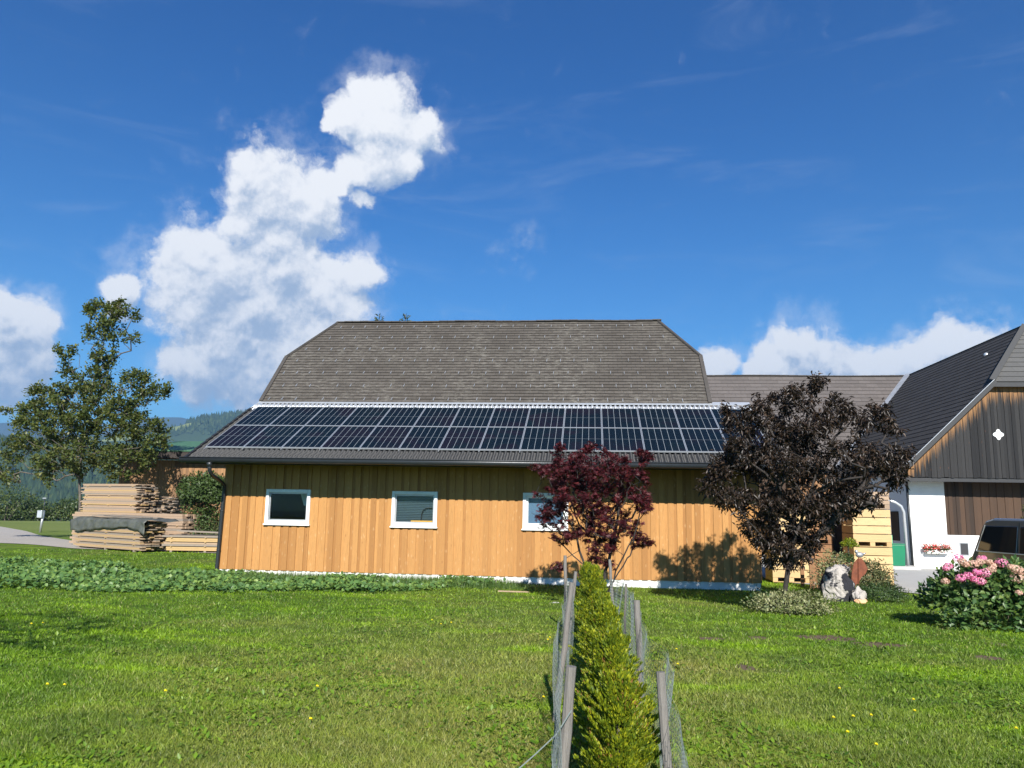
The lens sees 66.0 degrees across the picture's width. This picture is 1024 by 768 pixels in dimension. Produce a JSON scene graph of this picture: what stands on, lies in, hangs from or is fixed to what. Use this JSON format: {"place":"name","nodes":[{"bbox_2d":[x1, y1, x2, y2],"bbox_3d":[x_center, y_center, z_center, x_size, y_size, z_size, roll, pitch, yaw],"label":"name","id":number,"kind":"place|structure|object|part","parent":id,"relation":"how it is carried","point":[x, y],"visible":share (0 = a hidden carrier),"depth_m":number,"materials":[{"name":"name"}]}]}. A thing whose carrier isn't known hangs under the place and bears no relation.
{"place":"outdoors","nodes":[
{"label":"outdoors","id":0,"kind":"place"},
{"bbox_2d":[12,454,95,520],"bbox_3d":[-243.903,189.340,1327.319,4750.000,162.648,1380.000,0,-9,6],"label":"forested slope","id":1,"kind":"structure","parent":0,"point":[47,502],"depth_m":921.59,"materials":[{"name":"green plant"}]},
{"bbox_2d":[0,433,132,511],"bbox_3d":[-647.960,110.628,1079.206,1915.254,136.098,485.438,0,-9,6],"label":"slope forest","id":2,"kind":"object","parent":1,"relation":"on","point":[67,487],"visible":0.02,"depth_m":935.11,"materials":[{"name":"green plant"}]},
{"bbox_2d":[0,417,186,437],"bbox_3d":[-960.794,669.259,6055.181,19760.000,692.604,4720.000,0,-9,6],"label":"mountain","id":3,"kind":"structure","parent":0,"point":[5,427],"depth_m":5166.09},
{"bbox_2d":[0,527,215,552],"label":"lane","id":4,"kind":"structure","parent":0,"point":[10,535],"depth_m":39.73,"materials":[{"name":"grey asphalt"}]},
{"bbox_2d":[72,521,167,551],"bbox_3d":[-16.605,6.372,33.319,5.411,1.217,1.210,-5,-11,34],"label":"lumber stack","id":5,"kind":"object","parent":4,"relation":"on","point":[149,540],"visible":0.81,"depth_m":32.28,"materials":[{"name":"beige wood"}]},
{"bbox_2d":[70,516,177,534],"bbox_3d":[-16.496,5.977,33.446,5.617,0.674,1.579,-5,-11,33],"label":"tarpaulin","id":6,"kind":"object","parent":5,"relation":"on","point":[80,523],"visible":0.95,"depth_m":32.85,"materials":[{"name":"grey fabric"}]},
{"bbox_2d":[92,515,131,517],"bbox_3d":[-16.585,5.557,33.013,3.302,0.095,0.150,-5,-11,32],"label":"loose board","id":7,"kind":"object","parent":6,"relation":"on","point":[112,516],"visible":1,"depth_m":33.05,"materials":[{"name":"beige wood"}]},
{"bbox_2d":[98,514,144,517],"bbox_3d":[-16.408,5.537,33.091,3.152,0.095,0.150,-5,-11,32],"label":"loose board","id":8,"kind":"object","parent":6,"relation":"on","point":[122,516],"visible":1,"depth_m":32.88,"materials":[{"name":"beige wood"}]},
{"bbox_2d":[69,512,200,544],"bbox_3d":[-17.154,6.613,35.779,6.800,1.504,1.060,-2,-10,21],"label":"lumber stack","id":9,"kind":"object","parent":4,"relation":"on","point":[185,521],"visible":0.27,"depth_m":34.69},
{"bbox_2d":[79,484,158,512],"bbox_3d":[-18.938,6.238,37.838,4.100,2.835,1.160,-3,-10,25],"label":"lumber stack","id":10,"kind":"object","parent":9,"relation":"on","point":[121,498],"visible":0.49,"depth_m":37.39,"materials":[{"name":"beige wood"}]},
{"bbox_2d":[151,496,178,513],"bbox_3d":[-17.155,6.630,38.374,1.256,2.296,1.260,-2,-10,19],"label":"lumber stack","id":11,"kind":"object","parent":9,"relation":"on","point":[165,505],"visible":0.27,"depth_m":38.27,"materials":[{"name":"beige wood"}]},
{"bbox_2d":[162,534,217,551],"bbox_3d":[-12.171,6.617,32.656,4.144,0.681,1.360,1,-9,-3],"label":"lumber stack","id":12,"kind":"object","parent":4,"relation":"on","point":[190,542],"visible":0.51,"depth_m":32.02,"materials":[{"name":"beige wood"}]},
{"bbox_2d":[177,530,217,532],"bbox_3d":[-12.192,6.118,32.512,3.046,0.150,0.500,1,-9,-1],"label":"loose board","id":13,"kind":"object","parent":12,"relation":"on","point":[197,531],"visible":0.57,"depth_m":32.26,"materials":[{"name":"beige wood"}]},
{"bbox_2d":[98,416,236,446],"bbox_3d":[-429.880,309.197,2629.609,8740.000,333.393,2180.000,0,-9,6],"label":"wooded hill","id":14,"kind":"structure","parent":0,"point":[196,436],"depth_m":2041.71,"materials":[{"name":"green plant"}]},
{"bbox_2d":[1,409,245,442],"bbox_3d":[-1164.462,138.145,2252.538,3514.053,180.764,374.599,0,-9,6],"label":"hill forest","id":15,"kind":"object","parent":14,"relation":"on","point":[206,419],"visible":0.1,"depth_m":2131.15,"materials":[{"name":"green plant"}]},
{"bbox_2d":[0,521,1023,767],"bbox_3d":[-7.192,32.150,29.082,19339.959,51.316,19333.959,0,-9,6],"label":"ground","id":16,"kind":"structure","parent":0,"point":[56,529],"depth_m":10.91,"materials":[{"name":"green plant"}]},
{"bbox_2d":[0,483,53,520],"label":"hedgerow bush","id":17,"kind":"object","parent":16,"relation":"on","point":[6,498],"visible":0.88,"depth_m":92.80,"materials":[{"name":"green plant"}]},
{"bbox_2d":[0,498,53,520],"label":"hedgerow bush","id":18,"kind":"object","parent":16,"relation":"on","point":[26,517],"visible":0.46,"depth_m":93.97,"materials":[{"name":"green plant"}]},
{"bbox_2d":[37,498,46,532],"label":"meter pole","id":19,"kind":"object","parent":16,"relation":"on","point":[41,514],"visible":0.96,"depth_m":50.60,"materials":[{"name":"grey metal"}]},
{"bbox_2d":[41,498,92,520],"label":"hedgerow bush","id":20,"kind":"object","parent":16,"relation":"on","point":[58,509],"visible":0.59,"depth_m":95.36,"materials":[{"name":"green plant"}]},
{"bbox_2d":[55,494,98,520],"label":"hedgerow bush","id":21,"kind":"object","parent":16,"relation":"on","point":[73,504],"visible":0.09,"depth_m":98.66,"materials":[{"name":"green plant"}]},
{"bbox_2d":[0,295,173,511],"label":"oak tree","id":22,"kind":"object","parent":16,"relation":"on","point":[71,422],"visible":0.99,"depth_m":39.74,"materials":[{"name":"green plant"}]},
{"bbox_2d":[118,441,225,524],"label":"timber shed","id":23,"kind":"structure","parent":16,"relation":"on","point":[164,476],"depth_m":43.80,"materials":[{"name":"brown wood"}]},
{"bbox_2d":[173,470,224,534],"bbox_3d":[-13.910,5.764,35.550,2.546,3.948,2.612,7,-11,-33],"label":"round shrub","id":24,"kind":"object","parent":16,"relation":"on","point":[201,491],"visible":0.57,"depth_m":35.14,"materials":[{"name":"green plant"}]},
{"bbox_2d":[0,555,508,592],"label":"vegetable bed","id":25,"kind":"object","parent":16,"relation":"on","point":[110,575],"visible":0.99,"depth_m":18.90,"materials":[{"name":"green plant"}]},
{"bbox_2d":[204,568,563,590],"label":"rough grass","id":26,"kind":"structure","parent":16,"relation":"on","point":[509,585],"depth_m":20.16,"materials":[{"name":"green plant"}]},
{"bbox_2d":[399,313,411,320],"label":"spruce tree","id":27,"kind":"object","parent":16,"relation":"on","point":[405,315],"visible":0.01,"depth_m":54.33,"materials":[{"name":"green plant"}]},
{"bbox_2d":[179,401,778,590],"bbox_3d":[-0.760,3.017,22.207,15.660,5.777,4.768,0,-9,6],"label":"timber annex","id":28,"kind":"object","parent":16,"relation":"on","point":[372,481],"visible":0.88,"depth_m":21.33,"materials":[{"name":"brown wood"}]},
{"bbox_2d":[263,489,310,525],"bbox_3d":[-6.166,3.393,21.718,1.310,0.976,0.165,0,-9,6],"label":"window","id":29,"kind":"structure","parent":28,"relation":"in","point":[267,521],"depth_m":21.68,"materials":[{"name":"white paint"}]},
{"bbox_2d":[301,494,306,505],"bbox_3d":[-5.796,3.221,22.101,0.300,0.400,0.025,0,-9,6],"label":"hanging sheet","id":30,"kind":"object","parent":28,"relation":"hanging from","point":[304,497],"visible":0.4,"depth_m":22.10,"materials":[{"name":"fabric"}]},
{"bbox_2d":[390,491,437,527],"bbox_3d":[-2.638,3.403,21.380,1.300,0.976,0.200,0,-9,6],"label":"window","id":31,"kind":"structure","parent":28,"relation":"in","point":[396,495],"depth_m":21.42,"materials":[{"name":"white paint"}]},
{"bbox_2d":[411,507,432,521],"bbox_3d":[-2.436,3.547,21.378,0.611,0.435,0.032,0,-9,6],"label":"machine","id":32,"kind":"object","parent":28,"relation":"on","point":[421,516],"visible":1,"depth_m":21.36,"materials":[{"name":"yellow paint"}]},
{"bbox_2d":[521,493,567,530],"bbox_3d":[0.893,3.403,21.009,1.260,0.986,0.165,0,-9,6],"label":"window","id":33,"kind":"structure","parent":28,"relation":"in","point":[529,503],"depth_m":21.06,"materials":[{"name":"white paint"}]},
{"bbox_2d":[259,319,711,406],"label":"old barn","id":34,"kind":"structure","parent":16,"relation":"on","point":[580,361],"depth_m":26.70,"materials":[{"name":"stone"}]},
{"bbox_2d":[498,590,528,592],"bbox_3d":[0.029,4.886,18.574,0.729,0.030,0.035,0,-9,7],"label":"stick","id":35,"kind":"object","parent":16,"relation":"on","point":[512,591],"visible":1,"depth_m":18.56,"materials":[{"name":"brown wood"}]},
{"bbox_2d":[552,582,574,721],"bbox_3d":[0.399,2.123,6.133,0.174,1.141,0.051,0,-9,6],"label":"stake","id":36,"kind":"object","parent":16,"relation":"on","point":[567,623],"visible":0.62,"depth_m":6.15,"materials":[{"name":"grey wood"}]},
{"bbox_2d":[563,555,566,614],"bbox_3d":[0.800,3.161,11.828,0.064,1.154,0.053,0,-9,6],"label":"stake","id":37,"kind":"object","parent":16,"relation":"on","point":[565,569],"visible":0.59,"depth_m":11.85,"materials":[{"name":"grey wood"}]},
{"bbox_2d":[557,665,575,767],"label":"stake","id":38,"kind":"object","parent":16,"relation":"on","point":[568,705],"visible":0.89,"depth_m":3.54,"materials":[{"name":"grey wood"}]},
{"bbox_2d":[519,710,571,767],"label":"loose wire","id":39,"kind":"object","parent":38,"relation":"attached to","point":[547,742],"visible":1,"depth_m":3.42,"materials":[{"name":"grey metal"}]},
{"bbox_2d":[551,579,573,767],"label":"wire netting","id":40,"kind":"object","parent":38,"relation":"attached to","point":[557,745],"visible":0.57,"depth_m":5.39,"materials":[{"name":"grey metal"}]},
{"bbox_2d":[567,571,576,652],"bbox_3d":[0.681,2.668,9.067,0.136,1.007,0.043,0,-9,6],"label":"stake","id":41,"kind":"object","parent":16,"relation":"on","point":[575,577],"visible":0.37,"depth_m":9.09,"materials":[{"name":"grey wood"}]},
{"bbox_2d":[562,560,590,624],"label":"thuja","id":42,"kind":"object","parent":16,"relation":"on","point":[583,570],"visible":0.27,"depth_m":11.22,"materials":[{"name":"green plant"}]},
{"bbox_2d":[572,568,610,633],"bbox_3d":[0.946,2.806,9.942,0.562,1.017,0.511,-6,-12,38],"label":"thuja","id":43,"kind":"object","parent":16,"relation":"on","point":[581,595],"visible":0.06,"depth_m":9.93,"materials":[{"name":"green plant"}]},
{"bbox_2d":[527,440,656,591],"bbox_3d":[1.619,2.841,16.275,2.721,3.404,2.232,0,-9,6],"label":"japanese maple","id":44,"kind":"object","parent":16,"relation":"on","point":[585,482],"visible":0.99,"depth_m":16.09,"materials":[{"name":"red plant"}]},
{"bbox_2d":[568,588,626,667],"bbox_3d":[0.880,2.446,7.661,0.510,0.907,0.606,10,-13,-43],"label":"thuja","id":45,"kind":"object","parent":16,"relation":"on","point":[595,595],"visible":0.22,"depth_m":7.66,"materials":[{"name":"green plant"}]},
{"bbox_2d":[574,563,621,646],"bbox_3d":[0.959,2.534,8.724,0.567,1.088,0.635,0,-9,6],"label":"thuja","id":46,"kind":"object","parent":16,"relation":"on","point":[595,577],"visible":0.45,"depth_m":8.76,"materials":[{"name":"green plant"}]},
{"bbox_2d":[558,616,647,750],"bbox_3d":[0.588,1.988,5.005,0.604,0.995,0.597,0,-9,6],"label":"thuja","id":47,"kind":"object","parent":16,"relation":"on","point":[579,720],"visible":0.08,"depth_m":5.05,"materials":[{"name":"green plant"}]},
{"bbox_2d":[559,598,647,715],"bbox_3d":[0.708,2.099,5.803,0.626,1.035,0.635,6,-11,-30],"label":"thuja","id":48,"kind":"object","parent":16,"relation":"on","point":[607,610],"visible":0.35,"depth_m":5.82,"materials":[{"name":"green plant"}]},
{"bbox_2d":[573,592,636,694],"bbox_3d":[0.779,2.260,6.671,0.522,0.979,0.613,-5,-11,32],"label":"thuja","id":49,"kind":"object","parent":16,"relation":"on","point":[601,598],"visible":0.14,"depth_m":6.69,"materials":[{"name":"green plant"}]},
{"bbox_2d":[608,559,613,602],"bbox_3d":[1.538,3.268,12.143,0.112,1.113,0.054,0,-9,6],"label":"stake","id":50,"kind":"object","parent":16,"relation":"on","point":[610,570],"visible":0.39,"depth_m":12.18,"materials":[{"name":"grey wood"}]},
{"bbox_2d":[571,624,658,767],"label":"thuja","id":51,"kind":"object","parent":16,"relation":"on","point":[614,653],"visible":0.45,"depth_m":4.30,"materials":[{"name":"green plant"}]},
{"bbox_2d":[573,662,661,767],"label":"thuja","id":52,"kind":"object","parent":16,"relation":"on","point":[617,697],"visible":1,"depth_m":3.62,"materials":[{"name":"green plant"}]},
{"bbox_2d":[624,584,626,635],"bbox_3d":[1.344,2.815,9.385,0.060,0.858,0.034,0,-9,6],"label":"stake","id":53,"kind":"object","parent":16,"relation":"on","point":[625,601],"visible":0.64,"depth_m":9.40,"materials":[{"name":"grey wood"}]},
{"bbox_2d":[633,600,643,703],"bbox_3d":[1.028,2.248,6.355,0.091,0.984,0.060,0,-9,6],"label":"stake","id":54,"kind":"object","parent":16,"relation":"on","point":[638,628],"visible":0.5,"depth_m":6.37,"materials":[{"name":"grey wood"}]},
{"bbox_2d":[610,579,688,767],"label":"wire netting","id":55,"kind":"object","parent":54,"relation":"attached to","point":[669,689],"visible":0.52,"depth_m":5.47,"materials":[{"name":"grey metal"}]},
{"bbox_2d":[656,671,671,767],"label":"stake","id":56,"kind":"object","parent":16,"relation":"on","point":[663,720],"visible":1,"depth_m":3.49,"materials":[{"name":"grey wood"}]},
{"bbox_2d":[746,585,774,609],"bbox_3d":[5.036,4.291,15.790,0.644,0.558,0.600,-7,-12,41],"label":"ground cover","id":57,"kind":"object","parent":16,"relation":"on","point":[752,595],"visible":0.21,"depth_m":15.77,"materials":[{"name":"green plant"}]},
{"bbox_2d":[738,587,848,616],"bbox_3d":[5.284,4.109,14.878,1.524,0.564,1.502,9,-12,-39],"label":"ground cover","id":58,"kind":"object","parent":16,"relation":"on","point":[767,603],"visible":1,"depth_m":14.71,"materials":[{"name":"green plant"}]},
{"bbox_2d":[697,375,907,554],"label":"connecting wing","id":59,"kind":"structure","parent":16,"relation":"on","point":[861,389],"depth_m":43.22,"materials":[{"name":"grey tile"}]},
{"bbox_2d":[694,371,917,613],"bbox_3d":[5.677,2.099,15.383,4.240,4.829,2.802,0,-9,6],"label":"plum tree","id":60,"kind":"object","parent":16,"relation":"on","point":[846,497],"visible":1,"depth_m":15.10,"materials":[{"name":"purple plant"}]},
{"bbox_2d":[800,554,850,589],"bbox_3d":[8.398,5.029,21.161,1.050,0.900,0.970,0,-9,6],"label":"slatted bin","id":61,"kind":"object","parent":16,"relation":"on","point":[811,567],"visible":0.25,"depth_m":20.79,"materials":[{"name":"brown wood"}]},
{"bbox_2d":[807,547,856,591],"bbox_3d":[7.820,4.583,19.221,1.212,1.233,1.112,0,-9,6],"label":"variegated shrub","id":62,"kind":"object","parent":16,"relation":"on","point":[826,565],"visible":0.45,"depth_m":19.25,"materials":[{"name":"green plant"}]},
{"bbox_2d":[820,566,854,601],"bbox_3d":[7.459,4.708,18.148,0.457,1.012,0.767,9,-12,-42],"label":"boulder","id":63,"kind":"object","parent":16,"relation":"on","point":[839,583],"visible":0.73,"depth_m":18.03,"materials":[{"name":"grey stone"}]},
{"bbox_2d":[832,564,849,574],"bbox_3d":[7.622,4.375,18.369,0.434,0.356,0.356,0,-9,6],"label":"boulder","id":64,"kind":"object","parent":63,"relation":"on","point":[845,568],"visible":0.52,"depth_m":18.27,"materials":[{"name":"grey stone"}]},
{"bbox_2d":[838,537,859,575],"bbox_3d":[8.401,4.555,19.687,0.569,1.470,0.511,0,-9,6],"label":"clipped shrub","id":65,"kind":"object","parent":16,"relation":"on","point":[848,543],"visible":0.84,"depth_m":19.69,"materials":[{"name":"green plant"}]},
{"bbox_2d":[850,586,866,602],"bbox_3d":[7.835,4.867,17.778,0.336,0.609,0.314,6,-10,-29],"label":"boulder","id":66,"kind":"object","parent":16,"relation":"on","point":[858,593],"visible":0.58,"depth_m":17.73,"materials":[{"name":"grey stone"}]},
{"bbox_2d":[851,550,867,585],"bbox_3d":[8.237,4.482,18.706,0.397,1.079,0.120,0,-9,6],"label":"metal ornament","id":67,"kind":"object","parent":16,"relation":"on","point":[859,569],"visible":0.97,"depth_m":18.72,"materials":[{"name":"brown metal"}]},
{"bbox_2d":[854,599,867,603],"bbox_3d":[7.826,4.848,17.659,0.276,0.175,0.233,5,-10,-21],"label":"stone","id":68,"kind":"object","parent":16,"relation":"on","point":[864,601],"visible":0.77,"depth_m":17.59,"materials":[{"name":"beige stone"}]},
{"bbox_2d":[851,557,900,593],"bbox_3d":[8.820,4.742,19.326,1.367,0.990,1.010,0,-9,6],"label":"feathery shrub","id":69,"kind":"object","parent":16,"relation":"on","point":[873,574],"visible":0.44,"depth_m":19.15,"materials":[{"name":"green plant"}]},
{"bbox_2d":[856,581,917,602],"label":"juniper","id":70,"kind":"object","parent":16,"relation":"on","point":[894,594],"visible":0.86,"depth_m":17.95,"materials":[{"name":"green plant"}]},
{"bbox_2d":[834,324,1023,569],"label":"gabled barn","id":71,"kind":"structure","parent":16,"relation":"on","point":[960,416],"depth_m":28.95,"materials":[{"name":"white paint"}]},
{"bbox_2d":[869,500,884,525],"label":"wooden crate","id":72,"kind":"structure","parent":71,"relation":"in","point":[880,500],"depth_m":32.29,"materials":[{"name":"beige wood"}]},
{"bbox_2d":[890,511,899,540],"bbox_3d":[14.740,5.458,30.342,0.028,1.100,0.750,0,-9,6],"label":"side window","id":73,"kind":"structure","parent":71,"relation":"in","point":[895,529],"depth_m":30.28,"materials":[{"name":"black glass"}]},
{"bbox_2d":[887,543,904,565],"bbox_3d":[13.841,6.149,28.461,0.570,0.785,0.520,0,-9,6],"label":"green bin","id":74,"kind":"object","parent":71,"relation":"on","point":[898,551],"visible":0.6,"depth_m":28.24,"materials":[{"name":"plastic"}]},
{"bbox_2d":[922,541,954,554],"bbox_3d":[15.451,5.941,28.652,1.061,0.508,0.388,0,-9,6],"label":"flower trough","id":75,"kind":"object","parent":71,"relation":"attached to","point":[943,549],"visible":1,"depth_m":28.59,"materials":[{"name":"red plant"}]},
{"bbox_2d":[959,543,969,555],"bbox_3d":[16.466,6.011,28.718,0.320,0.465,0.021,0,-9,6],"label":"cellar window","id":76,"kind":"structure","parent":71,"relation":"in","point":[964,547],"depth_m":28.71,"materials":[{"name":"grey metal"}]},
{"bbox_2d":[912,553,1023,632],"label":"hydrangea","id":77,"kind":"object","parent":16,"relation":"on","point":[971,588],"visible":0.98,"depth_m":12.94,"materials":[{"name":"green plant"}]},
{"bbox_2d":[0,0,1023,433],"label":"sky","id":78,"kind":"structure","parent":0,"point":[790,187],"materials":[{"name":"blue"}]},
{"bbox_2d":[762,556,958,593],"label":"driveway","id":79,"kind":"structure","parent":0,"point":[907,579],"depth_m":24.61,"materials":[{"name":"concrete"}]},
{"bbox_2d":[765,545,809,582],"bbox_3d":[8.059,5.240,23.130,1.040,1.045,1.002,0,-9,6],"label":"wooden crate","id":80,"kind":"object","parent":79,"relation":"on","point":[772,576],"visible":0.3,"depth_m":22.62,"materials":[{"name":"beige wood"}]},
{"bbox_2d":[764,515,807,544],"bbox_3d":[8.078,4.194,23.298,1.040,1.045,1.002,0,-9,6],"label":"wooden crate","id":81,"kind":"object","parent":80,"relation":"on","point":[781,528],"visible":0.03,"depth_m":22.83,"materials":[{"name":"beige wood"}]},
{"bbox_2d":[795,544,833,579],"bbox_3d":[9.107,5.410,24.066,1.080,1.045,1.002,0,-9,6],"label":"wooden crate","id":82,"kind":"object","parent":79,"relation":"on","point":[821,554],"visible":0.12,"depth_m":23.60,"materials":[{"name":"brown wood"}]},
{"bbox_2d":[808,519,832,543],"bbox_3d":[9.126,4.363,24.234,1.080,1.045,1.002,0,-9,6],"label":"wooden crate","id":83,"kind":"object","parent":82,"relation":"on","point":[830,539],"visible":0.09,"depth_m":23.66,"materials":[{"name":"brown wood"}]},
{"bbox_2d":[785,475,826,499],"bbox_3d":[9.145,3.317,24.403,1.080,1.045,1.002,0,-9,6],"label":"wooden crate","id":84,"kind":"object","parent":83,"relation":"on","point":[819,485],"visible":0.06,"depth_m":23.98,"materials":[{"name":"beige wood"}]},
{"bbox_2d":[843,546,893,584],"bbox_3d":[10.223,5.204,22.664,1.040,1.045,1.002,0,-9,6],"label":"wooden crate","id":85,"kind":"object","parent":79,"relation":"on","point":[877,553],"visible":0.3,"depth_m":22.22,"materials":[{"name":"beige wood"}]},
{"bbox_2d":[842,510,891,546],"bbox_3d":[10.242,4.158,22.833,1.040,1.045,1.002,0,-9,6],"label":"wooden crate","id":86,"kind":"object","parent":85,"relation":"on","point":[877,536],"visible":0.76,"depth_m":22.36,"materials":[{"name":"beige wood"}]},
{"bbox_2d":[854,492,889,508],"bbox_3d":[10.256,3.386,22.957,1.040,0.489,1.002,0,-9,6],"label":"wooden crate","id":87,"kind":"object","parent":86,"relation":"on","point":[886,501],"visible":0.2,"depth_m":22.44,"materials":[{"name":"beige wood"}]},
{"bbox_2d":[972,518,1023,560],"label":"van","id":88,"kind":"object","parent":79,"relation":"on","point":[1000,537],"visible":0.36,"depth_m":17.62,"materials":[{"name":"paint"}]},
{"bbox_3d":[10.919,3.488,17.759,0.100,0.570,1.356,1,-9,-2],"label":"side window","id":89,"kind":"part","parent":88,"relation":"part of","materials":[{"name":"black glass"}]},
{"bbox_3d":[10.968,3.283,16.484,0.100,0.570,1.030,1,-9,-2],"label":"side window","id":90,"kind":"part","parent":88,"relation":"part of","materials":[{"name":"black glass"}]}
]}

